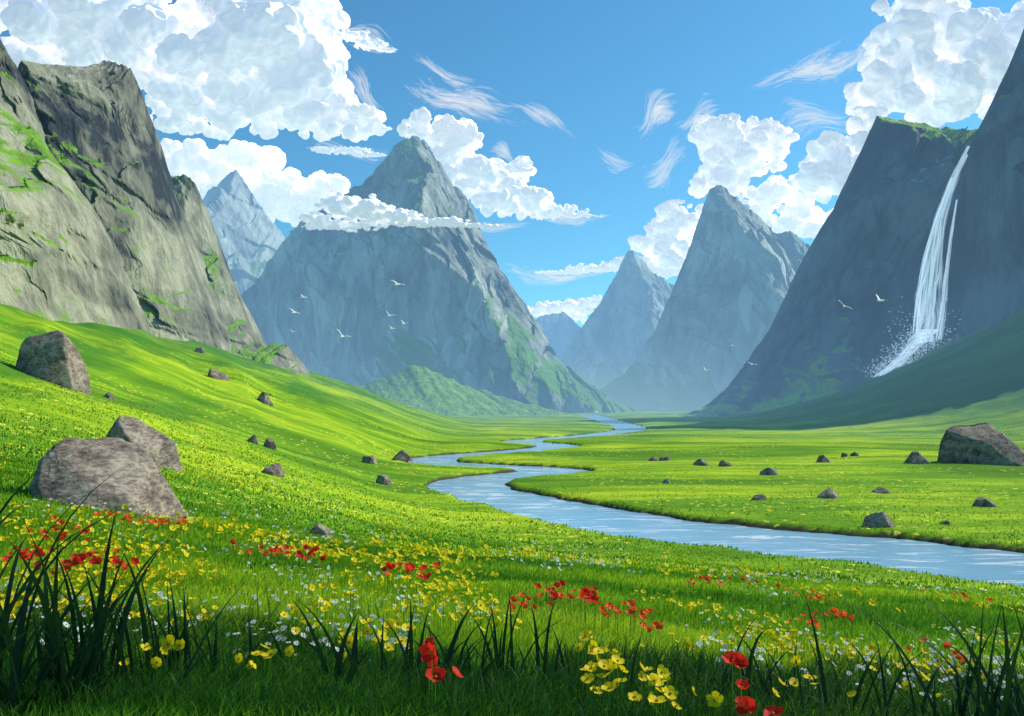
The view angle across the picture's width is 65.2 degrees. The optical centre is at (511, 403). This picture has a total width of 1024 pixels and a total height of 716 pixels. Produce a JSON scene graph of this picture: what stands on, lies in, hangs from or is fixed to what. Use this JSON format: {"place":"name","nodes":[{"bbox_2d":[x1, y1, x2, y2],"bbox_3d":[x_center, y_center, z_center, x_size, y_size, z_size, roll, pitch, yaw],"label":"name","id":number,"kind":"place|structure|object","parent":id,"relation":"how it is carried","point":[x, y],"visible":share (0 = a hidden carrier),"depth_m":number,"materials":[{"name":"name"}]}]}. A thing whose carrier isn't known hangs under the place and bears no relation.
{"place":"outdoors","nodes":[
{"label":"outdoors","id":0,"kind":"place"},
{"bbox_2d":[0,39,148,332],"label":"cliff","id":1,"kind":"structure","parent":0,"point":[61,259],"depth_m":139.77,"materials":[{"name":"grey stone"}]},
{"bbox_2d":[18,60,231,352],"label":"cliff","id":2,"kind":"structure","parent":0,"point":[103,144],"depth_m":174.27,"materials":[{"name":"grey stone"}]},
{"bbox_2d":[0,0,391,142],"bbox_3d":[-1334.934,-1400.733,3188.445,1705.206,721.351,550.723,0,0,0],"label":"cloud","id":3,"kind":"structure","parent":0,"point":[227,69],"depth_m":3055.24,"materials":[{"name":"white"}]},
{"bbox_2d":[171,174,309,375],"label":"cliff","id":4,"kind":"structure","parent":0,"point":[245,337],"depth_m":221.19,"materials":[{"name":"grey stone"}]},
{"bbox_2d":[203,170,284,294],"bbox_3d":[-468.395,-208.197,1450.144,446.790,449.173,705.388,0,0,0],"label":"mountain","id":5,"kind":"structure","parent":0,"point":[251,237],"depth_m":1396.14,"materials":[{"name":"stone"}]},
{"bbox_2d":[160,138,350,226],"bbox_3d":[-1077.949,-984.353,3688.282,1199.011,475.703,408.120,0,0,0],"label":"cloud","id":6,"kind":"structure","parent":0,"point":[291,195],"depth_m":3578.99,"materials":[{"name":"white"}]},
{"bbox_2d":[310,146,385,157],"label":"cloud","id":7,"kind":"structure","parent":0,"point":[356,151],"depth_m":3190.56,"materials":[{"name":"white"}]},
{"bbox_2d":[334,28,397,52],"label":"cloud","id":8,"kind":"structure","parent":0,"point":[360,38],"depth_m":3185.79,"materials":[{"name":"white"}]},
{"bbox_2d":[357,77,375,107],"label":"cloud","id":9,"kind":"structure","parent":0,"point":[362,90],"depth_m":3071.98,"materials":[{"name":"white"}]},
{"bbox_2d":[298,192,509,232],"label":"cloud","id":10,"kind":"structure","parent":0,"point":[373,210],"depth_m":635.51,"materials":[{"name":"white"}]},
{"bbox_2d":[241,135,640,412],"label":"mountain","id":11,"kind":"structure","parent":0,"point":[456,305],"depth_m":740.20,"materials":[{"name":"grey stone"}]},
{"bbox_2d":[424,62,463,84],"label":"cloud","id":12,"kind":"structure","parent":0,"point":[442,75],"depth_m":3179.17,"materials":[{"name":"white"}]},
{"bbox_2d":[426,90,490,109],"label":"cloud","id":13,"kind":"structure","parent":0,"point":[454,105],"depth_m":2997.20,"materials":[{"name":"white"}]},
{"bbox_2d":[440,90,484,114],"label":"cloud","id":14,"kind":"structure","parent":0,"point":[475,103],"depth_m":3022.04,"materials":[{"name":"white"}]},
{"bbox_2d":[358,365,582,415],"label":"hill","id":15,"kind":"structure","parent":0,"point":[424,388],"depth_m":516.89,"materials":[{"name":"green plant"}]},
{"bbox_2d":[397,107,606,220],"bbox_3d":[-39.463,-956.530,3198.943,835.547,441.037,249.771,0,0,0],"label":"cloud","id":16,"kind":"structure","parent":0,"point":[492,185],"depth_m":3129.28,"materials":[{"name":"white"}]},
{"bbox_2d":[496,145,510,158],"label":"cloud","id":17,"kind":"structure","parent":0,"point":[503,149],"depth_m":3306.66,"materials":[{"name":"white"}]},
{"bbox_2d":[0,0,1020,327],"label":"sky","id":18,"kind":"structure","parent":0,"point":[596,67],"materials":[{"name":"blue"}]},
{"bbox_2d":[0,304,1023,715],"bbox_3d":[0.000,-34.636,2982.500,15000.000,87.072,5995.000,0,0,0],"label":"meadow ground","id":19,"kind":"structure","parent":0,"point":[898,416],"depth_m":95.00,"materials":[{"name":"green plant"}]},
{"bbox_2d":[15,330,90,394],"bbox_3d":[-34.941,-2.173,59.902,5.706,6.784,3.971,0,0,0],"label":"boulder","id":20,"kind":"object","parent":19,"relation":"on","point":[53,357],"visible":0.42,"depth_m":59.25,"materials":[{"name":"stone"}]},
{"bbox_2d":[0,464,146,714],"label":"long grass clump","id":21,"kind":"object","parent":19,"relation":"on","point":[21,617],"visible":0.88,"depth_m":2.97,"materials":[{"name":"green plant"}]},
{"bbox_2d":[0,470,154,715],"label":"long grass clump","id":22,"kind":"object","parent":19,"relation":"on","point":[46,664],"visible":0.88,"depth_m":3.03,"materials":[{"name":"green plant"}]},
{"bbox_2d":[28,437,187,519],"bbox_3d":[-10.839,2.471,20.277,4.448,3.264,3.414,0,0,20],"label":"boulder","id":23,"kind":"object","parent":19,"relation":"on","point":[74,470],"visible":0.43,"depth_m":19.79,"materials":[{"name":"stone"}]},
{"bbox_2d":[103,392,114,399],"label":"boulder","id":24,"kind":"object","parent":19,"relation":"on","point":[108,395],"visible":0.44,"depth_m":67.83,"materials":[{"name":"stone"}]},
{"bbox_2d":[9,506,221,705],"bbox_3d":[-1.643,0.875,3.403,0.871,0.868,0.796,0,0,-25],"label":"long grass clump","id":25,"kind":"object","parent":19,"relation":"on","point":[97,661],"visible":0.59,"depth_m":3.20,"materials":[{"name":"green plant"}]},
{"bbox_2d":[0,535,244,693],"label":"long grass clump","id":26,"kind":"object","parent":19,"relation":"on","point":[77,647],"visible":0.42,"depth_m":3.45,"materials":[{"name":"green plant"}]},
{"bbox_2d":[106,416,182,471],"bbox_3d":[-18.564,2.992,38.829,4.349,4.827,3.306,0,0,24],"label":"boulder","id":27,"kind":"object","parent":19,"relation":"on","point":[160,449],"visible":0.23,"depth_m":38.53,"materials":[{"name":"stone"}]},
{"bbox_2d":[111,589,209,669],"bbox_3d":[-1.641,1.088,3.721,0.591,0.563,0.375,0,0,31],"label":"long grass clump","id":28,"kind":"object","parent":19,"relation":"on","point":[180,638],"visible":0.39,"depth_m":3.64,"materials":[{"name":"green plant"}]},
{"bbox_2d":[135,596,210,634],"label":"long grass clump","id":29,"kind":"object","parent":19,"relation":"on","point":[193,622],"visible":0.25,"depth_m":4.74,"materials":[{"name":"green plant"}]},
{"bbox_2d":[195,346,204,352],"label":"boulder","id":30,"kind":"object","parent":19,"relation":"on","point":[199,349],"visible":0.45,"depth_m":160.59,"materials":[{"name":"stone"}]},
{"bbox_2d":[207,368,228,380],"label":"boulder","id":31,"kind":"object","parent":19,"relation":"on","point":[214,373],"visible":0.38,"depth_m":128.86,"materials":[{"name":"stone"}]},
{"bbox_2d":[186,583,290,630],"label":"long grass clump","id":32,"kind":"object","parent":19,"relation":"on","point":[248,613],"visible":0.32,"depth_m":5.00,"materials":[{"name":"green plant"}]},
{"bbox_2d":[199,615,286,676],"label":"long grass clump","id":33,"kind":"object","parent":19,"relation":"on","point":[214,652],"visible":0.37,"depth_m":3.62,"materials":[{"name":"green plant"}]},
{"bbox_2d":[247,434,258,444],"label":"boulder","id":34,"kind":"object","parent":19,"relation":"on","point":[253,439],"visible":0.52,"depth_m":75.43,"materials":[{"name":"stone"}]},
{"bbox_2d":[257,392,273,406],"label":"boulder","id":35,"kind":"object","parent":19,"relation":"on","point":[263,397],"visible":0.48,"depth_m":121.03,"materials":[{"name":"stone"}]},
{"bbox_2d":[263,437,276,450],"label":"boulder","id":36,"kind":"object","parent":19,"relation":"on","point":[270,443],"visible":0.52,"depth_m":76.24,"materials":[{"name":"stone"}]},
{"bbox_2d":[261,464,284,476],"bbox_3d":[-15.120,4.470,49.675,1.866,1.459,1.235,0,0,0],"label":"boulder","id":37,"kind":"object","parent":19,"relation":"on","point":[275,470],"visible":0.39,"depth_m":49.50,"materials":[{"name":"stone"}]},
{"bbox_2d":[218,602,332,646],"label":"long grass clump","id":38,"kind":"object","parent":19,"relation":"on","point":[276,625],"visible":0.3,"depth_m":4.59,"materials":[{"name":"green plant"}]},
{"bbox_2d":[235,615,371,671],"bbox_3d":[-0.972,1.202,3.709,0.673,0.396,0.399,0,0,0],"label":"long grass clump","id":39,"kind":"object","parent":19,"relation":"on","point":[250,645],"visible":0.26,"depth_m":3.80,"materials":[{"name":"green plant"}]},
{"bbox_2d":[307,523,333,538],"bbox_3d":[-6.171,4.258,25.560,1.012,0.814,0.589,0,0,0],"label":"boulder","id":40,"kind":"object","parent":19,"relation":"on","point":[319,529],"visible":0.27,"depth_m":25.49,"materials":[{"name":"stone"}]},
{"bbox_2d":[320,594,380,628],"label":"long grass clump","id":41,"kind":"object","parent":19,"relation":"on","point":[354,613],"visible":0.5,"depth_m":6.04,"materials":[{"name":"green plant"}]},
{"bbox_2d":[362,455,376,463],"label":"boulder","id":42,"kind":"object","parent":19,"relation":"on","point":[369,459],"visible":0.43,"depth_m":89.64,"materials":[{"name":"stone"}]},
{"bbox_2d":[279,594,474,685],"bbox_3d":[-0.590,1.072,3.538,0.948,0.603,0.349,0,0,-12],"label":"long grass clump","id":43,"kind":"object","parent":19,"relation":"on","point":[353,655],"visible":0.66,"depth_m":3.45,"materials":[{"name":"green plant"}]},
{"bbox_2d":[375,475,392,484],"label":"boulder","id":44,"kind":"object","parent":19,"relation":"on","point":[383,479],"visible":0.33,"depth_m":73.19,"materials":[{"name":"stone"}]},
{"bbox_2d":[2,524,783,715],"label":"red poppies","id":45,"kind":"object","parent":19,"relation":"on","point":[435,673],"visible":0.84,"depth_m":7.20,"materials":[{"name":"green plant"}]},
{"bbox_2d":[392,450,412,462],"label":"boulder","id":46,"kind":"object","parent":19,"relation":"on","point":[402,455],"visible":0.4,"depth_m":107.05,"materials":[{"name":"stone"}]},
{"bbox_2d":[354,595,515,690],"bbox_3d":[-0.353,1.112,3.582,0.771,0.544,0.532,0,0,0],"label":"long grass clump","id":47,"kind":"object","parent":19,"relation":"on","point":[409,643],"visible":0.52,"depth_m":3.54,"materials":[{"name":"green plant"}]},
{"bbox_2d":[404,614,500,678],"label":"long grass clump","id":48,"kind":"object","parent":19,"relation":"on","point":[470,647],"visible":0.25,"depth_m":3.87,"materials":[{"name":"green plant"}]},
{"bbox_2d":[0,499,941,715],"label":"yellow buttercups","id":49,"kind":"object","parent":19,"relation":"on","point":[670,692],"visible":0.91,"depth_m":5.28,"materials":[{"name":"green plant"}]},
{"bbox_2d":[385,585,567,683],"bbox_3d":[-0.100,1.118,3.803,0.952,0.632,0.564,0,0,15],"label":"long grass clump","id":50,"kind":"object","parent":19,"relation":"on","point":[503,642],"visible":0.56,"depth_m":3.65,"materials":[{"name":"green plant"}]},
{"bbox_2d":[0,427,1023,682],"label":"yellow buttercups","id":51,"kind":"object","parent":19,"relation":"on","point":[450,587],"visible":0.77,"depth_m":9.12,"materials":[{"name":"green plant"}]},
{"bbox_2d":[0,419,1023,702],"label":"white daisies","id":52,"kind":"object","parent":19,"relation":"on","point":[392,639],"visible":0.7,"depth_m":6.28,"materials":[{"name":"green plant"}]},
{"bbox_2d":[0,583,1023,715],"bbox_3d":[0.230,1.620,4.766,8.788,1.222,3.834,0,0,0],"label":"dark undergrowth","id":53,"kind":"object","parent":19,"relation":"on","point":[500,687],"visible":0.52,"depth_m":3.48,"materials":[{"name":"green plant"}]},
{"bbox_2d":[47,510,992,682],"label":"red poppies","id":54,"kind":"object","parent":19,"relation":"on","point":[657,624],"visible":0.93,"depth_m":7.07,"materials":[{"name":"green plant"}]},
{"bbox_2d":[516,579,567,607],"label":"long grass clump","id":55,"kind":"object","parent":19,"relation":"on","point":[543,599],"visible":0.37,"depth_m":7.96,"materials":[{"name":"green plant"}]},
{"bbox_2d":[501,624,596,685],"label":"long grass clump","id":56,"kind":"object","parent":19,"relation":"on","point":[561,657],"visible":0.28,"depth_m":3.79,"materials":[{"name":"green plant"}]},
{"bbox_2d":[574,632,682,692],"bbox_3d":[0.540,1.242,3.751,0.500,0.426,0.298,0,0,-7],"label":"long grass clump","id":57,"kind":"object","parent":19,"relation":"on","point":[632,670],"visible":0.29,"depth_m":3.64,"materials":[{"name":"green plant"}]},
{"bbox_2d":[648,457,658,460],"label":"boulder","id":58,"kind":"object","parent":19,"relation":"on","point":[652,459],"visible":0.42,"depth_m":106.03,"materials":[{"name":"stone"}]},
{"bbox_2d":[659,456,669,460],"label":"boulder","id":59,"kind":"object","parent":19,"relation":"on","point":[665,458],"visible":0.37,"depth_m":106.29,"materials":[{"name":"stone"}]},
{"bbox_2d":[630,640,728,692],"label":"long grass clump","id":60,"kind":"object","parent":19,"relation":"on","point":[697,674],"visible":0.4,"depth_m":3.83,"materials":[{"name":"green plant"}]},
{"bbox_2d":[693,459,708,465],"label":"boulder","id":61,"kind":"object","parent":19,"relation":"on","point":[700,462],"visible":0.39,"depth_m":96.72,"materials":[{"name":"stone"}]},
{"bbox_2d":[718,460,731,466],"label":"boulder","id":62,"kind":"object","parent":19,"relation":"on","point":[722,463],"visible":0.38,"depth_m":94.77,"materials":[{"name":"stone"}]},
{"bbox_2d":[752,494,766,500],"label":"boulder","id":63,"kind":"object","parent":19,"relation":"on","point":[759,497],"visible":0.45,"depth_m":62.47,"materials":[{"name":"stone"}]},
{"bbox_2d":[759,467,777,474],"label":"boulder","id":64,"kind":"object","parent":19,"relation":"on","point":[769,471],"visible":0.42,"depth_m":82.93,"materials":[{"name":"stone"}]},
{"bbox_2d":[719,611,833,715],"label":"long grass clump","id":65,"kind":"object","parent":19,"relation":"on","point":[748,669],"visible":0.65,"depth_m":3.60,"materials":[{"name":"green plant"}]},
{"bbox_2d":[752,638,861,707],"bbox_3d":[1.298,1.322,3.719,0.675,0.507,0.284,0,0,-19],"label":"long grass clump","id":66,"kind":"object","parent":19,"relation":"on","point":[795,672],"visible":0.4,"depth_m":3.79,"materials":[{"name":"green plant"}]},
{"bbox_2d":[780,636,837,658],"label":"long grass clump","id":67,"kind":"object","parent":19,"relation":"on","point":[810,647],"visible":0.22,"depth_m":5.99,"materials":[{"name":"green plant"}]},
{"bbox_2d":[816,455,830,462],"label":"boulder","id":68,"kind":"object","parent":19,"relation":"on","point":[822,459],"visible":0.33,"depth_m":101.30,"materials":[{"name":"stone"}]},
{"bbox_2d":[816,488,839,498],"bbox_3d":[25.235,7.459,63.633,2.268,1.371,1.710,0,0,0],"label":"boulder","id":69,"kind":"object","parent":19,"relation":"on","point":[829,493],"visible":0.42,"depth_m":63.52,"materials":[{"name":"stone"}]},
{"bbox_2d":[794,591,948,715],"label":"long grass clump","id":70,"kind":"object","parent":19,"relation":"on","point":[858,688],"visible":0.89,"depth_m":3.48,"materials":[{"name":"green plant"}]},
{"bbox_2d":[862,512,894,527],"bbox_3d":[22.800,7.523,49.765,2.048,1.603,1.325,0,0,30],"label":"boulder","id":71,"kind":"object","parent":19,"relation":"on","point":[879,520],"visible":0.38,"depth_m":49.51,"materials":[{"name":"stone"}]},
{"bbox_2d":[872,487,890,493],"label":"boulder","id":72,"kind":"object","parent":19,"relation":"on","point":[881,490],"visible":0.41,"depth_m":66.93,"materials":[{"name":"stone"}]},
{"bbox_2d":[904,451,930,463],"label":"boulder","id":73,"kind":"object","parent":19,"relation":"on","point":[915,457],"visible":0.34,"depth_m":97.25,"materials":[{"name":"stone"}]},
{"bbox_2d":[828,586,1023,715],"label":"long grass clump","id":74,"kind":"object","parent":19,"relation":"on","point":[1010,710],"visible":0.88,"depth_m":3.32,"materials":[{"name":"green plant"}]},
{"bbox_2d":[838,590,1023,715],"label":"long grass clump","id":75,"kind":"object","parent":19,"relation":"on","point":[969,682],"visible":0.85,"depth_m":3.43,"materials":[{"name":"green plant"}]},
{"bbox_2d":[866,586,1023,715],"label":"long grass clump","id":76,"kind":"object","parent":19,"relation":"on","point":[1008,686],"visible":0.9,"depth_m":3.20,"materials":[{"name":"green plant"}]},
{"bbox_2d":[939,520,950,524],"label":"boulder","id":77,"kind":"object","parent":19,"relation":"on","point":[944,522],"visible":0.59,"depth_m":50.34,"materials":[{"name":"stone"}]},
{"bbox_2d":[937,423,1023,465],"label":"boulder","id":78,"kind":"object","parent":19,"relation":"on","point":[982,443],"visible":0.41,"depth_m":97.08,"materials":[{"name":"stone"}]},
{"bbox_2d":[972,497,996,506],"bbox_3d":[35.008,7.573,58.904,2.096,1.365,1.395,0,0,0],"label":"boulder","id":79,"kind":"object","parent":19,"relation":"on","point":[982,501],"visible":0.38,"depth_m":58.73,"materials":[{"name":"stone"}]},
{"bbox_2d":[528,108,557,123],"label":"cloud","id":80,"kind":"structure","parent":0,"point":[542,113],"depth_m":3042.45,"materials":[{"name":"white"}]},
{"bbox_2d":[517,271,584,281],"bbox_3d":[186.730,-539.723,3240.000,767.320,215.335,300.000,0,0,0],"label":"cloud","id":81,"kind":"structure","parent":0,"point":[565,278],"depth_m":3237.03,"materials":[{"name":"white"}]},
{"bbox_2d":[536,312,580,358],"bbox_3d":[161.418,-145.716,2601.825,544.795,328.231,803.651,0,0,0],"label":"mountain","id":82,"kind":"structure","parent":0,"point":[560,330],"depth_m":2611.01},
{"bbox_2d":[527,294,601,323],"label":"cloud","id":83,"kind":"structure","parent":0,"point":[580,309],"depth_m":4657.45,"materials":[{"name":"white"}]},
{"bbox_2d":[548,215,582,223],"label":"cloud","id":84,"kind":"structure","parent":0,"point":[562,217],"depth_m":3330.11,"materials":[{"name":"white"}]},
{"bbox_2d":[555,583,593,611],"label":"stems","id":85,"kind":"object","parent":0,"point":[574,600],"visible":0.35,"depth_m":8.13,"materials":[{"name":"green plant"}]},
{"bbox_2d":[534,255,680,278],"bbox_3d":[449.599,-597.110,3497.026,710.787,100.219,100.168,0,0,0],"label":"cloud","id":86,"kind":"structure","parent":0,"point":[653,266],"depth_m":3477.90,"materials":[{"name":"white"}]},
{"bbox_2d":[559,250,674,389],"bbox_3d":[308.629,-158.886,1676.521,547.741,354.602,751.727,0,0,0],"label":"mountain","id":87,"kind":"structure","parent":0,"point":[614,333],"depth_m":1637.03,"materials":[{"name":"grey stone"}]},
{"bbox_2d":[644,92,666,128],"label":"cloud","id":88,"kind":"structure","parent":0,"point":[659,108],"depth_m":3143.42,"materials":[{"name":"white"}]},
{"bbox_2d":[652,153,671,186],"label":"cloud","id":89,"kind":"structure","parent":0,"point":[661,176],"depth_m":3110.36,"materials":[{"name":"white"}]},
{"bbox_2d":[654,106,670,122],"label":"cloud","id":90,"kind":"structure","parent":0,"point":[663,113],"depth_m":3138.48,"materials":[{"name":"white"}]},
{"bbox_2d":[684,105,713,125],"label":"cloud","id":91,"kind":"structure","parent":0,"point":[695,117],"depth_m":3262.90,"materials":[{"name":"white"}]},
{"bbox_2d":[600,185,809,409],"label":"mountain","id":92,"kind":"structure","parent":0,"point":[739,268],"depth_m":940.35,"materials":[{"name":"grey stone"}]},
{"bbox_2d":[412,415,1023,586],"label":"river","id":93,"kind":"structure","parent":0,"point":[989,565],"depth_m":49.65,"materials":[{"name":"liquid"}]},
{"bbox_2d":[627,113,833,275],"bbox_3d":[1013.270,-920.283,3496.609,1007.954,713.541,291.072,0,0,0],"label":"cloud","id":94,"kind":"structure","parent":0,"point":[735,152],"depth_m":3431.75,"materials":[{"name":"white"}]},
{"bbox_2d":[767,61,825,81],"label":"cloud","id":95,"kind":"structure","parent":0,"point":[807,72],"depth_m":3075.02,"materials":[{"name":"white"}]},
{"bbox_2d":[793,105,837,124],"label":"cloud","id":96,"kind":"structure","parent":0,"point":[801,115],"depth_m":3173.51,"materials":[{"name":"white"}]},
{"bbox_2d":[674,116,977,417],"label":"waterfall cliff","id":97,"kind":"structure","parent":0,"point":[867,246],"depth_m":384.20,"materials":[{"name":"grey stone"}]},
{"bbox_2d":[872,146,969,377],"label":"waterfall","id":98,"kind":"structure","parent":97,"relation":"on","point":[927,331],"depth_m":351.79,"materials":[{"name":"liquid"}]},
{"bbox_2d":[808,48,864,76],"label":"cloud","id":99,"kind":"structure","parent":0,"point":[825,71],"depth_m":3074.07,"materials":[{"name":"white"}]},
{"bbox_2d":[786,0,1023,203],"bbox_3d":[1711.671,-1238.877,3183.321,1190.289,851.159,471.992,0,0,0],"label":"cloud","id":100,"kind":"structure","parent":0,"point":[936,63],"depth_m":3104.15,"materials":[{"name":"white"}]},
{"bbox_2d":[948,29,1023,334],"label":"cliff","id":101,"kind":"structure","parent":0,"point":[987,242],"depth_m":341.00,"materials":[{"name":"grey stone"}]}
]}

